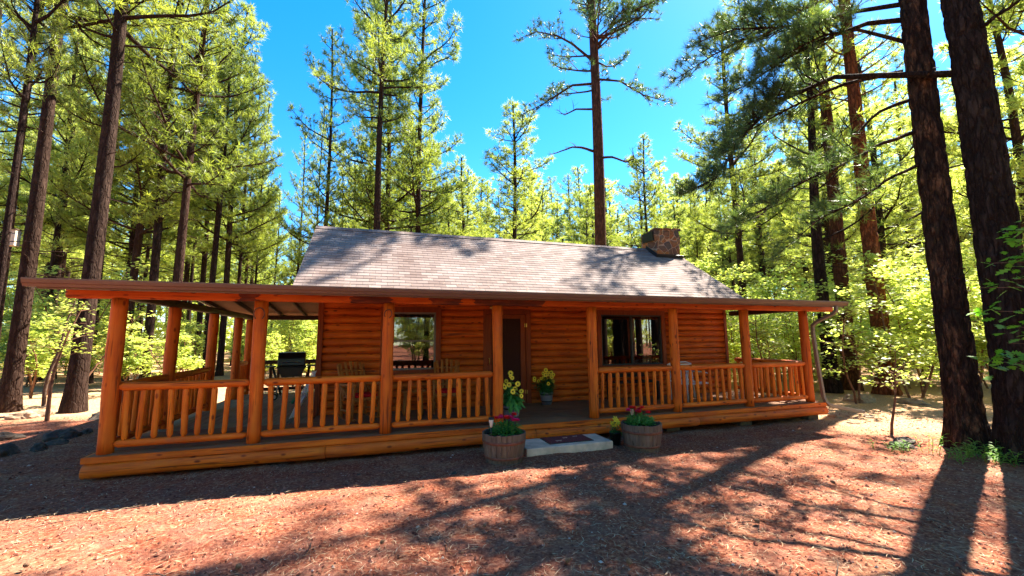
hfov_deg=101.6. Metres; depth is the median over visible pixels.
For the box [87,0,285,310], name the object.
pine tree
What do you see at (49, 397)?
oak sapling
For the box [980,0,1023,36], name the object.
pine tree
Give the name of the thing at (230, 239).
pine tree
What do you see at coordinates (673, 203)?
pine tree
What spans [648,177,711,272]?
pine tree
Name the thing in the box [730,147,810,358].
pine tree
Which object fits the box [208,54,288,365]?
pine tree
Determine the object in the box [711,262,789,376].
oak sapling
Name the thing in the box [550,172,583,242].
pine tree
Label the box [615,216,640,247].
pine tree
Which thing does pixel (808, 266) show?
pine tree
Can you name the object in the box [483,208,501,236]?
pine tree
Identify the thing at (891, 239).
pine tree
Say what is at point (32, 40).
pine tree
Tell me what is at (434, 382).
rocking chair
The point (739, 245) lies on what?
pine tree
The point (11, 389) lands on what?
pine tree
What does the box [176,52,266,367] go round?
pine tree
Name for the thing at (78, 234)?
pine tree
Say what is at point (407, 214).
pine tree
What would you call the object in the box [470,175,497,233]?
pine tree
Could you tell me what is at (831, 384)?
pine tree
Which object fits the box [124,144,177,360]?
pine tree
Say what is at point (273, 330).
oak sapling
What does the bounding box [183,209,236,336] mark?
pine tree
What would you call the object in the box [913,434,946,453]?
weed
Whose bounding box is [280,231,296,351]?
pine tree
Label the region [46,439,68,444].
rock
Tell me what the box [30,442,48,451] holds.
rock
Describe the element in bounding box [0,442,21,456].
rock
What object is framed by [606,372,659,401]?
porch bench
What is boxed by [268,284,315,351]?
oak sapling
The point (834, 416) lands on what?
rock
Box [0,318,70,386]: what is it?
oak sapling
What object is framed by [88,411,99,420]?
rock
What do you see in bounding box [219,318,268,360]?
oak sapling
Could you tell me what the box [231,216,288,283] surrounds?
pine tree
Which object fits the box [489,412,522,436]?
bedding flowers
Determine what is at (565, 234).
pine tree
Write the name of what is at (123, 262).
pine tree
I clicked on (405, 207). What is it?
pine tree
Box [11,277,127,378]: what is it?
oak sapling
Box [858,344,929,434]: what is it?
oak sapling
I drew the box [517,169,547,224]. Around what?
pine tree
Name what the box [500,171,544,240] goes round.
pine tree
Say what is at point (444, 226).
pine tree
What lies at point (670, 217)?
pine tree
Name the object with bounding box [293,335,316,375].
oak sapling
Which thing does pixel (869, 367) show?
oak sapling
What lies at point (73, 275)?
pine tree
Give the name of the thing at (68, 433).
rock
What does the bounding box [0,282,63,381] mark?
oak sapling
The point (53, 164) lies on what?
pine tree
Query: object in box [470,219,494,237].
pine tree
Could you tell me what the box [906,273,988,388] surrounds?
oak sapling
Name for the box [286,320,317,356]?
oak sapling
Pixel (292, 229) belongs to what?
pine tree
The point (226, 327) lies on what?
oak sapling
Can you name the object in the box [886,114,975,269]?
pine tree
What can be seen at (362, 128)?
pine tree
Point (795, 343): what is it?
oak sapling
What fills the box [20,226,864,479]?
log cabin
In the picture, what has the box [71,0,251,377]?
pine tree
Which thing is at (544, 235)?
pine tree
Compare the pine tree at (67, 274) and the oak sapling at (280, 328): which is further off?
the pine tree at (67, 274)
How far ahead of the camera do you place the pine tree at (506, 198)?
70.56 m
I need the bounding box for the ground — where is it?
[0,344,1023,575]
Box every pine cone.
[23,562,29,567]
[235,563,241,568]
[626,558,631,564]
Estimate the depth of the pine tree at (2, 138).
35.69 m
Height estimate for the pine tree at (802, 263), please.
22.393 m
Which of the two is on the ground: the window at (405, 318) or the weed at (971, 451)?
the weed at (971, 451)
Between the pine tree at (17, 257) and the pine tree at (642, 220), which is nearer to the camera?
the pine tree at (17, 257)
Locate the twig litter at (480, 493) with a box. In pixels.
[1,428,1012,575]
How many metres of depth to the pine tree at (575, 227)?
44.58 m
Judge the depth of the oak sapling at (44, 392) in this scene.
10.93 m
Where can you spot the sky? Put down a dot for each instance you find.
(491, 70)
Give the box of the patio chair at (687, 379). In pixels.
[667,361,708,401]
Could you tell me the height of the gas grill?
1.135 m
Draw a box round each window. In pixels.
[379,307,440,375]
[596,310,666,367]
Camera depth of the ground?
4.35 m
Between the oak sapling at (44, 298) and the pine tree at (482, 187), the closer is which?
the oak sapling at (44, 298)
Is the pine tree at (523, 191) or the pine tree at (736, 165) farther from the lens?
the pine tree at (523, 191)
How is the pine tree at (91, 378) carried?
on the ground
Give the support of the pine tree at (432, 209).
on the ground
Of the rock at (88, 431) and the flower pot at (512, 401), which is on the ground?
the rock at (88, 431)
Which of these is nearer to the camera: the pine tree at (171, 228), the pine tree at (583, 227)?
the pine tree at (171, 228)
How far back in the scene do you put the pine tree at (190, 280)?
25.20 m
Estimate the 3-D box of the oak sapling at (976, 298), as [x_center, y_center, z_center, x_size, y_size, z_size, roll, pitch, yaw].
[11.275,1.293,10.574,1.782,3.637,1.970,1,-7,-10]
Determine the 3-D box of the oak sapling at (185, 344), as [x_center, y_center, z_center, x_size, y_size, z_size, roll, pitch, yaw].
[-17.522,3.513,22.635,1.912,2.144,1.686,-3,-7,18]
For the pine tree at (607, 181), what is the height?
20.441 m
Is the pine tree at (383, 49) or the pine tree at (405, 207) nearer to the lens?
the pine tree at (383, 49)
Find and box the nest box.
[2,228,22,246]
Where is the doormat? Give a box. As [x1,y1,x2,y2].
[540,434,593,443]
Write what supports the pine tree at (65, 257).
on the ground
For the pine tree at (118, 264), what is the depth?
46.36 m
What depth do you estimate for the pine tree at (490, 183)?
76.15 m
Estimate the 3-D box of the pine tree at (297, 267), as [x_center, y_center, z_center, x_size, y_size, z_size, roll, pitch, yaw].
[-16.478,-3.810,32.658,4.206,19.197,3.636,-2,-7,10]
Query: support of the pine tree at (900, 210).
on the ground
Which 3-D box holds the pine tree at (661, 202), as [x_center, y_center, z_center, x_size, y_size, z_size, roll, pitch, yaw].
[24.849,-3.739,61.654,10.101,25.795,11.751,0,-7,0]
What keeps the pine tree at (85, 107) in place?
on the ground
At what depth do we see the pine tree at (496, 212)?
68.03 m
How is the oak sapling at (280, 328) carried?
on the ground
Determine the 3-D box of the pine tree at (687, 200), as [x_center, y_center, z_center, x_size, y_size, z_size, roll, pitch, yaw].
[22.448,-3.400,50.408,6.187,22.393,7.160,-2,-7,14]
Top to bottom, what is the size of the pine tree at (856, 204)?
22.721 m
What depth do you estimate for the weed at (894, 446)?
6.62 m
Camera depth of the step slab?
6.54 m
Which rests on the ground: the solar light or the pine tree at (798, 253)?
the pine tree at (798, 253)
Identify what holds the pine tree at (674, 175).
on the ground
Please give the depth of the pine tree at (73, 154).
18.31 m
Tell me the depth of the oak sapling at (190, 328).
17.60 m
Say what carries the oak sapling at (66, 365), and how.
on the ground
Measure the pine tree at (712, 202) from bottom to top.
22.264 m
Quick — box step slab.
[524,433,612,456]
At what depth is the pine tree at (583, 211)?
61.55 m
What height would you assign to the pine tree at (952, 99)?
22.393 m
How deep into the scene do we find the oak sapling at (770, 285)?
17.46 m
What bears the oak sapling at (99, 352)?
on the ground
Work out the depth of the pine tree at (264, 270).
47.13 m
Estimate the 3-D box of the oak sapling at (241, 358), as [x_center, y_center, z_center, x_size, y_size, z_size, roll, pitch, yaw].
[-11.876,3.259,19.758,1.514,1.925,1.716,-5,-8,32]
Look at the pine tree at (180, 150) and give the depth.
20.32 m
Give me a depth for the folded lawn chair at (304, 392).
7.77 m
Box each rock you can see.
[0,432,26,440]
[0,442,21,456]
[4,409,54,419]
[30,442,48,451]
[41,428,82,441]
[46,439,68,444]
[81,428,93,433]
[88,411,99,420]
[827,414,841,418]
[843,394,875,402]
[846,420,860,423]
[863,414,874,417]
[889,441,917,448]
[893,398,931,405]
[893,436,915,443]
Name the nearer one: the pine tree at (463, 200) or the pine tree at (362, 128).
the pine tree at (362, 128)
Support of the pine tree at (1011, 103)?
on the ground
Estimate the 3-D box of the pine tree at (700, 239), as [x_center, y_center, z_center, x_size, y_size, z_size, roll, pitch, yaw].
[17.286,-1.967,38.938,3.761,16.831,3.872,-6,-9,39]
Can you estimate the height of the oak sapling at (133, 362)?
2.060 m
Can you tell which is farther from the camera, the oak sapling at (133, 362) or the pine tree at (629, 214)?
the pine tree at (629, 214)
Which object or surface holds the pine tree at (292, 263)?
on the ground
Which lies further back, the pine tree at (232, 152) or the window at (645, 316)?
the pine tree at (232, 152)
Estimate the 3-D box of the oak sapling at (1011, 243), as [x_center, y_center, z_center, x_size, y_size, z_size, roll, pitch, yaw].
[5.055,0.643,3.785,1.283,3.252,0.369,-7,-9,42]
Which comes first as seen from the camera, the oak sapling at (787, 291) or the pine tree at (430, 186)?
the oak sapling at (787, 291)
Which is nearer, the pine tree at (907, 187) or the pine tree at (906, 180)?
the pine tree at (906, 180)
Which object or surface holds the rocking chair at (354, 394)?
on the log cabin
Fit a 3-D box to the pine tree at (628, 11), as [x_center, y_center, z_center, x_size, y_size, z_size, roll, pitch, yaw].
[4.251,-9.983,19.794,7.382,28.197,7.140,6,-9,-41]
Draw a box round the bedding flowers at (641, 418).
[623,405,655,426]
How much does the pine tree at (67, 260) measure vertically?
20.518 m
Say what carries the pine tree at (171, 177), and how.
on the ground
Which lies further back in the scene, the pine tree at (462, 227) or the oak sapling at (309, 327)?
the pine tree at (462, 227)
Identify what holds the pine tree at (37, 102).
on the ground
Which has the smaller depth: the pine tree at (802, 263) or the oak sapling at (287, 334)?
the oak sapling at (287, 334)
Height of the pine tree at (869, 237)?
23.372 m
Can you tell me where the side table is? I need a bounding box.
[401,388,425,415]
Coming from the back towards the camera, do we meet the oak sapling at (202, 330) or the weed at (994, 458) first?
the oak sapling at (202, 330)
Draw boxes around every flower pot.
[503,371,525,421]
[531,368,556,404]
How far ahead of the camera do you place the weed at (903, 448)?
6.53 m
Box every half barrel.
[482,428,525,465]
[621,420,662,452]
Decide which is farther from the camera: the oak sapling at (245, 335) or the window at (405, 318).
the oak sapling at (245, 335)
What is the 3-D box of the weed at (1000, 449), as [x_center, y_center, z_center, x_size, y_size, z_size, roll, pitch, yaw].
[7.090,2.394,6.209,0.390,0.272,0.355,-3,-7,19]
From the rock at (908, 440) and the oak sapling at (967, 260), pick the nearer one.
the rock at (908, 440)
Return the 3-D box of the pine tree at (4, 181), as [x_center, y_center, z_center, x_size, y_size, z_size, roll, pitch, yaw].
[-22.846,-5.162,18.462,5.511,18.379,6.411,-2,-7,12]
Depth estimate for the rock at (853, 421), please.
8.77 m
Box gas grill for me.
[265,352,315,399]
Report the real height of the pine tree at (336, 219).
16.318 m
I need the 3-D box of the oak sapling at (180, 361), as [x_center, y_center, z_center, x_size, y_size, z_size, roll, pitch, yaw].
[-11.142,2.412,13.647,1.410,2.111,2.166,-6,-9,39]
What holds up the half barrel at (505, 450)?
on the ground
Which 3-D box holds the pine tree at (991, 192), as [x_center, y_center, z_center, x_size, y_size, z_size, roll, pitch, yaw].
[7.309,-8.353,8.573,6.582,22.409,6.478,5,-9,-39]
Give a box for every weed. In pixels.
[867,439,897,450]
[890,439,910,452]
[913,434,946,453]
[946,444,970,464]
[947,440,989,458]
[970,438,1002,457]
[978,444,1023,465]
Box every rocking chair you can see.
[337,361,379,421]
[432,359,462,414]
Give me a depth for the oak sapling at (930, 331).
17.13 m
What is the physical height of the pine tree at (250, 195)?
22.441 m
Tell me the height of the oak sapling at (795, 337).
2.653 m
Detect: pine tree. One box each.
[0,0,89,230]
[0,0,96,315]
[0,0,105,337]
[0,0,206,412]
[0,2,111,380]
[0,6,119,371]
[0,92,58,285]
[0,113,47,272]
[4,33,108,369]
[4,94,126,368]
[7,190,70,291]
[15,101,111,269]
[21,129,130,361]
[36,0,243,413]
[38,219,127,301]
[44,28,190,279]
[47,0,218,380]
[57,0,179,276]
[66,4,171,382]
[67,118,201,280]
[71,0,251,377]
[77,82,142,217]
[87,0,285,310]
[110,231,142,302]
[112,212,171,336]
[121,108,180,373]
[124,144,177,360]
[130,116,254,355]
[138,49,230,319]
[147,239,176,339]
[156,54,203,320]
[156,261,194,349]
[170,1,288,375]
[171,37,250,368]
[171,209,234,332]
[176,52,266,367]
[176,166,215,369]
[178,29,260,367]
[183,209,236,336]
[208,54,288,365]
[218,182,293,283]
[220,90,280,360]
[221,159,291,284]
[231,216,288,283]
[233,101,282,283]
[261,192,290,355]
[266,230,287,353]
[274,124,318,350]
[276,25,356,264]
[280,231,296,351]
[281,243,307,284]
[292,104,339,260]
[304,0,413,228]
[307,0,442,229]
[325,166,356,227]
[330,0,451,231]
[336,159,367,226]
[343,163,366,225]
[362,0,470,232]
[393,183,426,230]
[394,131,438,233]
[405,175,447,232]
[409,135,455,233]
[421,154,485,235]
[434,183,459,234]
[447,168,488,236]
[447,174,481,226]
[456,217,475,235]
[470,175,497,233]
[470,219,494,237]
[476,98,582,243]
[476,205,499,237]
[477,180,496,237]
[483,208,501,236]
[490,178,525,238]
[491,194,507,237]
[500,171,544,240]
[507,170,545,231]
[511,0,677,245]
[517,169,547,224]
[519,194,558,241]
[532,185,565,241]
[536,176,564,237]
[546,202,565,241]
[548,199,569,240]
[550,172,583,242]
[557,236,575,243]
[559,228,577,240]
[560,164,594,242]
[562,183,617,244]
[567,188,612,237]
[568,198,594,244]
[574,215,590,243]
[588,219,619,246]
[590,177,638,246]
[606,163,658,246]
[606,184,638,247]
[608,209,631,246]
[610,132,684,257]
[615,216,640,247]
[632,209,652,247]
[636,206,666,247]
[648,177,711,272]
[650,161,669,220]
[652,220,716,270]
[655,0,1023,454]
[655,183,716,261]
[657,205,695,240]
[663,196,715,277]
[667,172,690,246]
[668,0,1023,464]
[671,4,807,382]
[674,177,703,222]
[679,172,705,258]
[683,189,714,275]
[686,155,733,280]
[690,200,737,289]
[699,179,762,288]
[706,160,752,292]
[717,159,786,296]
[721,0,868,390]
[723,133,810,293]
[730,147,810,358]
[738,6,889,372]
[747,179,776,296]
[748,136,809,349]
[763,17,893,393]
[766,159,811,294]
[774,146,813,315]
[776,57,895,300]
[776,135,812,338]
[783,144,863,278]
[789,0,904,395]
[797,171,860,283]
[809,36,965,370]
[842,140,896,317]
[843,134,927,289]
[844,78,972,292]
[848,197,902,283]
[879,116,922,292]
[884,139,921,287]
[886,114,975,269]
[892,0,1023,241]
[906,17,1023,260]
[908,102,975,272]
[917,87,1008,246]
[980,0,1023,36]
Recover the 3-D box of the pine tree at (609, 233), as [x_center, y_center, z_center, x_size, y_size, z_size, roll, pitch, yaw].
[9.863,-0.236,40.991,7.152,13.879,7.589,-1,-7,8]
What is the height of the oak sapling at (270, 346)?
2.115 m
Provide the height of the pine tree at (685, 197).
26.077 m
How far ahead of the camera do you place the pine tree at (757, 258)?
49.65 m
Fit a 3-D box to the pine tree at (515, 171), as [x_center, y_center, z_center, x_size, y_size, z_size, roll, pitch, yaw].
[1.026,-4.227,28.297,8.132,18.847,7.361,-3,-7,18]
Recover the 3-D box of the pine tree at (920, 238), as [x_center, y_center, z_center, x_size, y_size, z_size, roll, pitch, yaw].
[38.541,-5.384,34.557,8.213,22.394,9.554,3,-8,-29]
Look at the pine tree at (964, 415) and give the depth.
7.33 m
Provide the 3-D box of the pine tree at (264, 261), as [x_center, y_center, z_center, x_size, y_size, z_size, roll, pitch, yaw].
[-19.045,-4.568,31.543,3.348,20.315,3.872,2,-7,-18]
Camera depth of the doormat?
6.80 m
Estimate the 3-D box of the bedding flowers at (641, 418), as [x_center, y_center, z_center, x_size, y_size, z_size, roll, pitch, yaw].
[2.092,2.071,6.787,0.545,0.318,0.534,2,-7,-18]
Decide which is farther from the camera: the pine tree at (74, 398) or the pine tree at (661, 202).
the pine tree at (661, 202)
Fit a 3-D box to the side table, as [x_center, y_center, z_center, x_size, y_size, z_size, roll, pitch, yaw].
[-1.912,2.196,8.058,0.440,0.457,0.394,2,-7,-18]
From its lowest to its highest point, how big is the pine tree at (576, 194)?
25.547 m
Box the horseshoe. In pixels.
[253,307,264,318]
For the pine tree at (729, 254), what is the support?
on the ground
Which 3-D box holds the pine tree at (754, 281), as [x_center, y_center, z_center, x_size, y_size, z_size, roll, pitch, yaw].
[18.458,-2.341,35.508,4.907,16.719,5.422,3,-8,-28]
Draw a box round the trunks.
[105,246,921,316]
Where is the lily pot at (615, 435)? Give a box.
[605,416,621,445]
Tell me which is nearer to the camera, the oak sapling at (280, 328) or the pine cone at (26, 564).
the pine cone at (26, 564)
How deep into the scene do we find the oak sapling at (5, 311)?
26.60 m
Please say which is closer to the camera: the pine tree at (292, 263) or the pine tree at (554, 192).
the pine tree at (292, 263)
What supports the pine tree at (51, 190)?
on the ground
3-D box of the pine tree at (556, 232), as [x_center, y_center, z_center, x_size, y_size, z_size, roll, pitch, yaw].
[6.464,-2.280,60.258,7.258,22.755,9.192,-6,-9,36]
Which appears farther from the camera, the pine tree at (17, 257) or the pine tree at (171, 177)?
the pine tree at (17, 257)
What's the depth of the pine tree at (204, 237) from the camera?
22.49 m
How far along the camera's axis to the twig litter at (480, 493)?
3.84 m
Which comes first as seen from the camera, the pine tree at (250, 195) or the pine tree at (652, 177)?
the pine tree at (250, 195)
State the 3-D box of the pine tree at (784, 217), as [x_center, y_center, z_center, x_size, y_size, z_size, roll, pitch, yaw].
[14.749,-5.126,21.299,5.900,18.970,6.863,-1,-7,3]
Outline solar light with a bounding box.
[488,417,493,435]
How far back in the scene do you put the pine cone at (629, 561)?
3.19 m
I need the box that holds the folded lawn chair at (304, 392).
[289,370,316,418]
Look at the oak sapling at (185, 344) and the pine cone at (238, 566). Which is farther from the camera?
the oak sapling at (185, 344)
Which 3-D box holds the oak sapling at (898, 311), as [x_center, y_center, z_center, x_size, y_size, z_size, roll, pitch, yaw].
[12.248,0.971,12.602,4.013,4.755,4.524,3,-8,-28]
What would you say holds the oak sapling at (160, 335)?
on the ground
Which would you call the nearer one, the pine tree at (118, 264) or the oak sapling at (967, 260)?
the oak sapling at (967, 260)
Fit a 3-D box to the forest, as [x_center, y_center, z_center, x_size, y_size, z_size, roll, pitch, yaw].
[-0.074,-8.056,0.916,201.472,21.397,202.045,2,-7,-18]
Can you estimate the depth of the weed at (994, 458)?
5.88 m
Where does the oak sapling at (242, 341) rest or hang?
on the ground
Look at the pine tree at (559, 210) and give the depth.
71.21 m
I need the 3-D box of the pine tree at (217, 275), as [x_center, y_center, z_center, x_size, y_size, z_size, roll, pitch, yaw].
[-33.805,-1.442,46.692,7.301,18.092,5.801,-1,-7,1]
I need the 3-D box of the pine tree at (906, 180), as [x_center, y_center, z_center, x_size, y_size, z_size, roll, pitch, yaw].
[21.000,-4.835,22.880,6.618,18.722,8.775,-1,-7,8]
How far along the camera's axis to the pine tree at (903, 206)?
31.79 m
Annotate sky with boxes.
[0,0,1023,343]
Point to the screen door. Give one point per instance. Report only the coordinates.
(513, 330)
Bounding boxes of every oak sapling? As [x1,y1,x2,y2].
[0,279,53,363]
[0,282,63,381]
[0,285,41,370]
[0,310,74,398]
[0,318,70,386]
[2,257,161,385]
[3,293,75,377]
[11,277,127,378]
[28,291,94,406]
[30,301,107,421]
[69,311,155,375]
[92,331,155,380]
[95,330,106,373]
[128,330,204,376]
[133,308,168,357]
[156,305,231,356]
[178,319,219,370]
[179,334,193,370]
[191,311,227,355]
[192,302,233,348]
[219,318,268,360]
[226,321,277,361]
[231,328,276,356]
[240,337,284,374]
[264,331,287,379]
[267,320,285,354]
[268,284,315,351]
[268,320,312,350]
[269,320,315,357]
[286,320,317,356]
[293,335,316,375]
[305,320,317,368]
[691,251,755,356]
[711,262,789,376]
[715,254,811,381]
[727,313,799,395]
[734,313,785,358]
[746,291,787,357]
[753,314,818,367]
[759,279,857,380]
[771,320,818,377]
[773,274,862,372]
[778,251,913,378]
[811,291,898,403]
[817,279,908,375]
[822,238,984,397]
[834,254,984,388]
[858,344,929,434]
[860,304,934,378]
[886,247,987,382]
[886,294,934,376]
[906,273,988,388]
[910,271,986,365]
[967,220,1023,379]
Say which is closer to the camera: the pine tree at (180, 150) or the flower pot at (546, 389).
the flower pot at (546, 389)
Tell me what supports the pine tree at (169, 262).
on the ground
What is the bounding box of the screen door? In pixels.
[487,314,527,404]
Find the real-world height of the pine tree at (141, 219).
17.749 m
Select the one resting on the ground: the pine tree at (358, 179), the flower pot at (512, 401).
the pine tree at (358, 179)
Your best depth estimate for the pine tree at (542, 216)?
55.53 m
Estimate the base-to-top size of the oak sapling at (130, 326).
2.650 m
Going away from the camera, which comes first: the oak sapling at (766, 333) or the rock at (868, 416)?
the rock at (868, 416)
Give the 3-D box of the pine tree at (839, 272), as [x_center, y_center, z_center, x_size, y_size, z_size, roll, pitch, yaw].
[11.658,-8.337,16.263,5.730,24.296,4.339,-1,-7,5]
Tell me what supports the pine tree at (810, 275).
on the ground
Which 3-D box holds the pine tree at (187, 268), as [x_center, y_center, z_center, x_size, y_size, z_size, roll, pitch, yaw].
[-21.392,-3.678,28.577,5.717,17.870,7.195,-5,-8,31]
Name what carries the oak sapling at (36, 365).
on the ground
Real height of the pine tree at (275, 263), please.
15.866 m
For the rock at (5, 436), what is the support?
on the ground
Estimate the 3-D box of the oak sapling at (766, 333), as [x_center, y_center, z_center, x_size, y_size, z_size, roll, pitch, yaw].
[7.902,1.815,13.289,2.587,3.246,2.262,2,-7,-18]
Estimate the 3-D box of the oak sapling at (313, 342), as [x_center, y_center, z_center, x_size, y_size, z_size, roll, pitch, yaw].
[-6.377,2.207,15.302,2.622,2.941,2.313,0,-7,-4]
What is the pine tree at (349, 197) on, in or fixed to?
on the ground
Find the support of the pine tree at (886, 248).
on the ground
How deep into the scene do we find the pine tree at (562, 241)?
38.25 m
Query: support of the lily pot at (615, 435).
on the ground
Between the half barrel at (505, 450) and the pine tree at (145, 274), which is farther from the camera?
the pine tree at (145, 274)
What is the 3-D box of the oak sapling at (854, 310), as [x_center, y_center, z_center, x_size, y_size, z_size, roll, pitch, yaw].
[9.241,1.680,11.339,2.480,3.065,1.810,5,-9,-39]
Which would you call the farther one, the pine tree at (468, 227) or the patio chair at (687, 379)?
the pine tree at (468, 227)
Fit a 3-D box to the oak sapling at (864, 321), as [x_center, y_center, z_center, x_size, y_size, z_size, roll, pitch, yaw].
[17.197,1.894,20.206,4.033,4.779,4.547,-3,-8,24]
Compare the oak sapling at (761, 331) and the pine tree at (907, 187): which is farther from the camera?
the pine tree at (907, 187)
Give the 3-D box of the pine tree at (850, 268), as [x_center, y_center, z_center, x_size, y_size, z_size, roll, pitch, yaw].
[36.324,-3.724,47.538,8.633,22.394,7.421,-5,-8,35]
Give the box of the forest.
[3,209,974,351]
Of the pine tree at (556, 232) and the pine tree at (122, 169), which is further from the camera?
the pine tree at (556, 232)
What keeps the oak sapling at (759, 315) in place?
on the ground
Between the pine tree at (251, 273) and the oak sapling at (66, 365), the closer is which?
the oak sapling at (66, 365)
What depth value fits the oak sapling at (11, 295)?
17.71 m
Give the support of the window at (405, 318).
in the log cabin
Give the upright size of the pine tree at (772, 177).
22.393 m
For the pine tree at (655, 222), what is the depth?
55.23 m
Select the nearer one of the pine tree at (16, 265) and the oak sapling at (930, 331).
the oak sapling at (930, 331)
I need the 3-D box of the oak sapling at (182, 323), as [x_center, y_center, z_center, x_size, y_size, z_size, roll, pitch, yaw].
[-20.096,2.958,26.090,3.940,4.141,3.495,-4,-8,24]
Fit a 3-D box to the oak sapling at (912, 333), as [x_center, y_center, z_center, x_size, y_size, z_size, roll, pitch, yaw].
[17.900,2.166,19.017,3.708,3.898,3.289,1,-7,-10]
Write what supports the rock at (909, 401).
on the ground
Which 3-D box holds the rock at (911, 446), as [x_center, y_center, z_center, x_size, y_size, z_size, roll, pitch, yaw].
[6.413,2.591,6.875,0.241,0.105,0.418,0,-7,-2]
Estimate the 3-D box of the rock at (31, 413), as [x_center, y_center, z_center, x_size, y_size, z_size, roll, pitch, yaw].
[-10.868,2.887,9.434,0.395,0.294,0.769,-6,-9,39]
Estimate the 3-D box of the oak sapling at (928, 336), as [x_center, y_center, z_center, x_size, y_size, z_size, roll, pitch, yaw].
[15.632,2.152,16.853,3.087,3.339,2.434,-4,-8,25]
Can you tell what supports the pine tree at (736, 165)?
on the ground
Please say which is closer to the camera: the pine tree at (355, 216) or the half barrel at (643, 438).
the half barrel at (643, 438)
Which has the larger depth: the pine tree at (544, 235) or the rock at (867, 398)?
the pine tree at (544, 235)
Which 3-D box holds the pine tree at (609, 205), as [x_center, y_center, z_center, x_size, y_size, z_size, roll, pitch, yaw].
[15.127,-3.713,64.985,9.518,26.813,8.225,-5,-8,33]
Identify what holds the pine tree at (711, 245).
on the ground
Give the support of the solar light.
in the half barrel at (505, 450)
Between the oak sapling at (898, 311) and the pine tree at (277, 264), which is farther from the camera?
the pine tree at (277, 264)
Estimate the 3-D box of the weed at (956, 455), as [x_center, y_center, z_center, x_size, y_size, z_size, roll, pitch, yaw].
[6.432,2.401,6.039,0.285,0.218,0.456,-3,-8,24]
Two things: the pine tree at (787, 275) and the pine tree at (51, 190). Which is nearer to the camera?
the pine tree at (51, 190)
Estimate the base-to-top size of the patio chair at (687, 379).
0.860 m
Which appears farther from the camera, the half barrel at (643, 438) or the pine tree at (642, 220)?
the pine tree at (642, 220)
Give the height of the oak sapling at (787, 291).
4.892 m
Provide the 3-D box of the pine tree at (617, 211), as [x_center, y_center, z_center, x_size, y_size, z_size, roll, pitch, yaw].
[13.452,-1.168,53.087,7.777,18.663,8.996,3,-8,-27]
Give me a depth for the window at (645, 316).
10.48 m
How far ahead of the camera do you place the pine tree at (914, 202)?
20.42 m
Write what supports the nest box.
attached to the pine tree at (11, 389)
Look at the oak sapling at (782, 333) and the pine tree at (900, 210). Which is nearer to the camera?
the oak sapling at (782, 333)
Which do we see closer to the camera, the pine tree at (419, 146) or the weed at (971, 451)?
the weed at (971, 451)
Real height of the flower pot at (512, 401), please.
0.864 m
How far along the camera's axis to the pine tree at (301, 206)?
31.59 m
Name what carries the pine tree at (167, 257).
on the ground
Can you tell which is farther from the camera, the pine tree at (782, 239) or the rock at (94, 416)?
the pine tree at (782, 239)
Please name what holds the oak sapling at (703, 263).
on the ground
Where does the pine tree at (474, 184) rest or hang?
on the ground
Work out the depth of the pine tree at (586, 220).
38.02 m
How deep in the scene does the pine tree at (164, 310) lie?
59.27 m
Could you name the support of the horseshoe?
attached to the log cabin
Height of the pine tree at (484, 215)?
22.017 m

